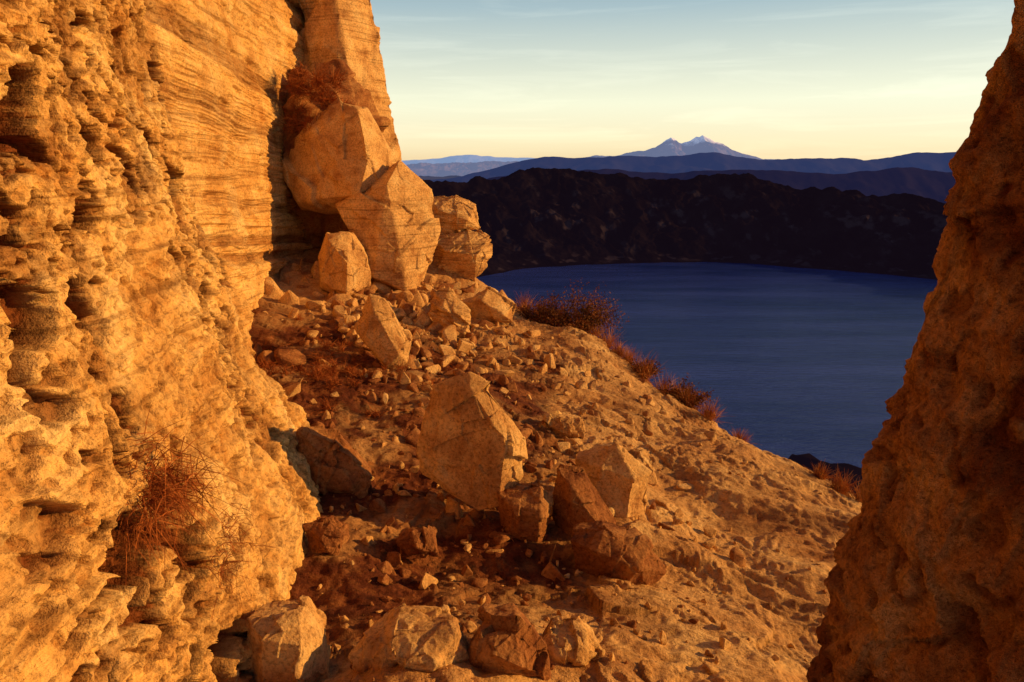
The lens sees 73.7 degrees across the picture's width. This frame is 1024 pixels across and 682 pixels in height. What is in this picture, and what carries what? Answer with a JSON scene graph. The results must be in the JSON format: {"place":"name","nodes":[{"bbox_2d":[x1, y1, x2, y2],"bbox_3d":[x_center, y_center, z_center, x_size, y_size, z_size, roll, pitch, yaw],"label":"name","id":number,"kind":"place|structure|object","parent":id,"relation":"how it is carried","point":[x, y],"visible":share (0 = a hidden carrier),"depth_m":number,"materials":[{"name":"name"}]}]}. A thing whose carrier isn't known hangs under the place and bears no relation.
{"place":"outdoors","nodes":[
{"label":"outdoors","id":0,"kind":"place"},
{"bbox_2d":[0,0,322,681],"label":"cliff wall","id":1,"kind":"structure","parent":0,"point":[152,227],"depth_m":2.68,"materials":[{"name":"orange stone"}]},
{"bbox_2d":[103,394,253,591],"bbox_3d":[-1.235,0.488,2.350,0.577,0.627,0.786,-13,19,-40],"label":"grass tuft","id":2,"kind":"object","parent":1,"relation":"on","point":[153,497],"visible":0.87,"depth_m":2.27,"materials":[{"name":"brown plant"}]},
{"bbox_2d":[179,494,285,616],"bbox_3d":[-1.175,0.911,2.801,0.510,0.496,0.545,0,15,0],"label":"grass tuft","id":3,"kind":"object","parent":1,"relation":"on","point":[231,546],"visible":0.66,"depth_m":2.78,"materials":[{"name":"brown plant"}]},
{"bbox_2d":[419,175,459,179],"bbox_3d":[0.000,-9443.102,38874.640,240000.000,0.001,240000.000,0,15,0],"label":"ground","id":4,"kind":"structure","parent":0,"point":[433,177],"depth_m":32385.12,"materials":[{"name":"blue"}]},
{"bbox_2d":[402,155,534,164],"bbox_3d":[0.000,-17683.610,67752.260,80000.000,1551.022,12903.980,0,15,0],"label":"mountain range","id":5,"kind":"structure","parent":0,"point":[465,158],"depth_m":66121.97,"materials":[{"name":"blue stone"}]},
{"bbox_2d":[243,248,861,681],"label":"rocky slope","id":6,"kind":"structure","parent":0,"point":[801,544],"depth_m":4.64,"materials":[{"name":"soil"}]},
{"bbox_2d":[244,595,330,681],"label":"boulder","id":7,"kind":"object","parent":6,"relation":"on","point":[287,640],"visible":0.95,"depth_m":2.74,"materials":[{"name":"stone"}]},
{"bbox_2d":[302,515,348,555],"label":"boulder","id":8,"kind":"object","parent":6,"relation":"on","point":[325,534],"visible":0.99,"depth_m":3.79,"materials":[{"name":"brown stone"}]},
{"bbox_2d":[296,426,371,498],"bbox_3d":[-1.232,0.845,4.666,0.555,0.573,0.421,0,15,0],"label":"boulder","id":9,"kind":"object","parent":6,"relation":"on","point":[337,462],"visible":0.72,"depth_m":4.56,"materials":[{"name":"brown stone"}]},
{"bbox_2d":[282,59,390,248],"bbox_3d":[-2.898,-2.811,10.748,1.980,3.018,1.704,-4,15,-16],"label":"rock outcrop","id":10,"kind":"object","parent":6,"relation":"on","point":[317,226],"visible":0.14,"depth_m":10.30,"materials":[{"name":"brown stone"}]},
{"bbox_2d":[318,231,370,294],"bbox_3d":[-2.214,-1.002,9.046,0.697,0.904,0.710,0,15,0],"label":"boulder","id":11,"kind":"object","parent":6,"relation":"on","point":[344,267],"visible":0.95,"depth_m":8.84,"materials":[{"name":"stone"}]},
{"bbox_2d":[298,0,401,163],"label":"rock pillar","id":12,"kind":"object","parent":6,"relation":"on","point":[347,32],"visible":0.29,"depth_m":10.77,"materials":[{"name":"stone"}]},
{"bbox_2d":[254,310,460,421],"bbox_3d":[-1.507,0.307,6.869,2.545,0.846,2.547,0,15,0],"label":"grass clump","id":13,"kind":"object","parent":6,"relation":"on","point":[318,375],"visible":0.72,"depth_m":6.55,"materials":[{"name":"brown plant"}]},
{"bbox_2d":[353,294,410,368],"bbox_3d":[-1.329,-0.068,7.043,0.586,0.870,0.387,0,15,0],"label":"leaning slab","id":14,"kind":"object","parent":6,"relation":"on","point":[377,327],"depth_m":6.91,"materials":[{"name":"stone"}]},
{"bbox_2d":[335,160,440,290],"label":"tilted block","id":15,"kind":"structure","parent":6,"relation":"on","point":[392,223],"depth_m":9.41,"materials":[{"name":"stone"}]},
{"bbox_2d":[281,98,392,214],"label":"crag block","id":16,"kind":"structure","parent":15,"relation":"on","point":[348,155],"depth_m":9.47,"materials":[{"name":"stone"}]},
{"bbox_2d":[271,58,353,167],"bbox_3d":[-2.740,-3.089,9.803,1.370,1.849,1.115,-9,17,-31],"label":"grass clump","id":17,"kind":"object","parent":16,"relation":"on","point":[317,83],"visible":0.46,"depth_m":9.64,"materials":[{"name":"brown plant"}]},
{"bbox_2d":[348,603,468,672],"bbox_3d":[-0.421,1.293,2.841,0.500,0.310,0.344,0,15,0],"label":"boulder","id":18,"kind":"object","parent":6,"relation":"on","point":[424,638],"visible":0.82,"depth_m":2.76,"materials":[{"name":"stone"}]},
{"bbox_2d":[396,525,438,558],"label":"boulder","id":19,"kind":"object","parent":6,"relation":"on","point":[422,542],"visible":1,"depth_m":3.96,"materials":[{"name":"brown stone"}]},
{"bbox_2d":[429,287,470,337],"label":"bedded rock","id":20,"kind":"object","parent":6,"relation":"on","point":[448,307],"visible":0.84,"depth_m":8.66,"materials":[{"name":"stone"}]},
{"bbox_2d":[434,229,492,281],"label":"bedded rock","id":21,"kind":"object","parent":6,"relation":"on","point":[466,253],"visible":0.91,"depth_m":11.20,"materials":[{"name":"stone"}]},
{"bbox_2d":[432,195,479,234],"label":"bedded rock","id":22,"kind":"object","parent":21,"relation":"on","point":[455,214],"visible":0.72,"depth_m":11.13,"materials":[{"name":"stone"}]},
{"bbox_2d":[416,372,527,510],"bbox_3d":[-0.261,0.649,4.503,0.731,0.958,0.432,0,15,0],"label":"boulder","id":23,"kind":"object","parent":6,"relation":"on","point":[471,450],"visible":0.97,"depth_m":4.37,"materials":[{"name":"stone"}]},
{"bbox_2d":[461,286,516,322],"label":"flat rock","id":24,"kind":"object","parent":6,"relation":"on","point":[489,303],"visible":0.91,"depth_m":9.38,"materials":[{"name":"stone"}]},
{"bbox_2d":[467,602,551,680],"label":"boulder","id":25,"kind":"object","parent":6,"relation":"on","point":[506,638],"visible":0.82,"depth_m":2.79,"materials":[{"name":"brown stone"}]},
{"bbox_2d":[497,483,552,542],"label":"boulder","id":26,"kind":"object","parent":6,"relation":"on","point":[524,509],"visible":0.79,"depth_m":4.33,"materials":[{"name":"brown stone"}]},
{"bbox_2d":[515,290,570,326],"bbox_3d":[0.472,-0.453,10.514,0.942,0.636,1.017,0,15,0],"label":"scrub bush","id":27,"kind":"object","parent":6,"relation":"on","point":[532,316],"visible":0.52,"depth_m":10.44,"materials":[{"name":"brown plant"}]},
{"bbox_2d":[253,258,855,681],"bbox_3d":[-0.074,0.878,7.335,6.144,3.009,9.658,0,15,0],"label":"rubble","id":28,"kind":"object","parent":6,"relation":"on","point":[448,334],"visible":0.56,"depth_m":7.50,"materials":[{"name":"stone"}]},
{"bbox_2d":[539,410,584,438],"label":"boulder","id":29,"kind":"object","parent":6,"relation":"on","point":[565,424],"visible":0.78,"depth_m":6.28,"materials":[{"name":"stone"}]},
{"bbox_2d":[542,615,604,665],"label":"boulder","id":30,"kind":"object","parent":6,"relation":"on","point":[574,641],"visible":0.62,"depth_m":2.97,"materials":[{"name":"stone"}]},
{"bbox_2d":[528,279,628,337],"bbox_3d":[1.012,-0.434,10.176,1.474,0.971,1.476,7,16,25],"label":"scrub bush","id":31,"kind":"object","parent":6,"relation":"on","point":[586,315],"visible":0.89,"depth_m":10.12,"materials":[{"name":"brown plant"}]},
{"bbox_2d":[552,464,615,536],"bbox_3d":[0.479,1.127,4.559,0.430,0.637,0.363,0,15,0],"label":"boulder","id":32,"kind":"object","parent":6,"relation":"on","point":[577,498],"visible":0.67,"depth_m":4.43,"materials":[{"name":"brown stone"}]},
{"bbox_2d":[575,441,651,518],"bbox_3d":[0.726,1.098,5.001,0.549,0.792,0.482,0,15,0],"label":"boulder","id":33,"kind":"object","parent":6,"relation":"on","point":[618,474],"visible":0.62,"depth_m":4.82,"materials":[{"name":"stone"}]},
{"bbox_2d":[571,520,666,585],"bbox_3d":[0.645,1.331,4.180,0.590,0.441,0.429,0,15,0],"label":"boulder","id":34,"kind":"object","parent":6,"relation":"on","point":[605,548],"visible":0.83,"depth_m":4.06,"materials":[{"name":"brown stone"}]},
{"bbox_2d":[628,449,654,470],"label":"boulder","id":35,"kind":"object","parent":6,"relation":"on","point":[641,456],"visible":0.22,"depth_m":5.86,"materials":[{"name":"stone"}]},
{"bbox_2d":[626,355,664,378],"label":"scrub bush","id":36,"kind":"object","parent":6,"relation":"on","point":[651,366],"visible":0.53,"depth_m":9.12,"materials":[{"name":"brown plant"}]},
{"bbox_2d":[512,291,861,502],"bbox_3d":[1.830,0.396,8.599,1.392,1.370,6.595,-9,17,-31],"label":"grass clump","id":37,"kind":"object","parent":6,"relation":"on","point":[842,487],"visible":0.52,"depth_m":8.50,"materials":[{"name":"brown plant"}]},
{"bbox_2d":[659,373,716,410],"bbox_3d":[2.167,0.633,8.428,0.610,0.485,0.564,-13,20,-41],"label":"scrub bush","id":38,"kind":"object","parent":6,"relation":"on","point":[680,399],"visible":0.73,"depth_m":8.39,"materials":[{"name":"brown plant"}]},
{"bbox_2d":[806,0,1023,681],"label":"rock wall","id":39,"kind":"structure","parent":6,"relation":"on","point":[924,581],"depth_m":0.98,"materials":[{"name":"brown stone"}]},
{"bbox_2d":[406,135,775,176],"bbox_3d":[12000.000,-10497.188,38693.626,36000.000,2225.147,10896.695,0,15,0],"label":"snow capped volcano","id":40,"kind":"structure","parent":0,"point":[675,147],"depth_m":37109.41},
{"bbox_2d":[422,167,947,492],"bbox_3d":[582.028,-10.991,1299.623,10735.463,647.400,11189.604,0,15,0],"label":"crater wall terrain","id":41,"kind":"structure","parent":0,"point":[532,217],"depth_m":2958.11,"materials":[{"name":"black stone"}]},
{"bbox_2d":[370,0,1014,160],"label":"sky","id":42,"kind":"structure","parent":0,"point":[763,79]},
{"bbox_2d":[431,152,955,181],"bbox_3d":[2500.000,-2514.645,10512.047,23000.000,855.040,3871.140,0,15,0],"label":"hills","id":43,"kind":"structure","parent":0,"point":[716,161],"depth_m":10112.47,"materials":[{"name":"blue stone"}]},
{"bbox_2d":[476,262,936,467],"bbox_3d":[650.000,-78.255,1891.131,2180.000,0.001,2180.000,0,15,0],"label":"lake","id":44,"kind":"structure","parent":0,"point":[784,362],"depth_m":1650.53,"materials":[{"name":"liquid"}]},
{"bbox_2d":[488,167,955,202],"bbox_3d":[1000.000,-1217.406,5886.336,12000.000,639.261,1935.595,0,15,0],"label":"hills","id":45,"kind":"structure","parent":0,"point":[937,185],"depth_m":5673.23,"materials":[{"name":"blue stone"}]}
]}

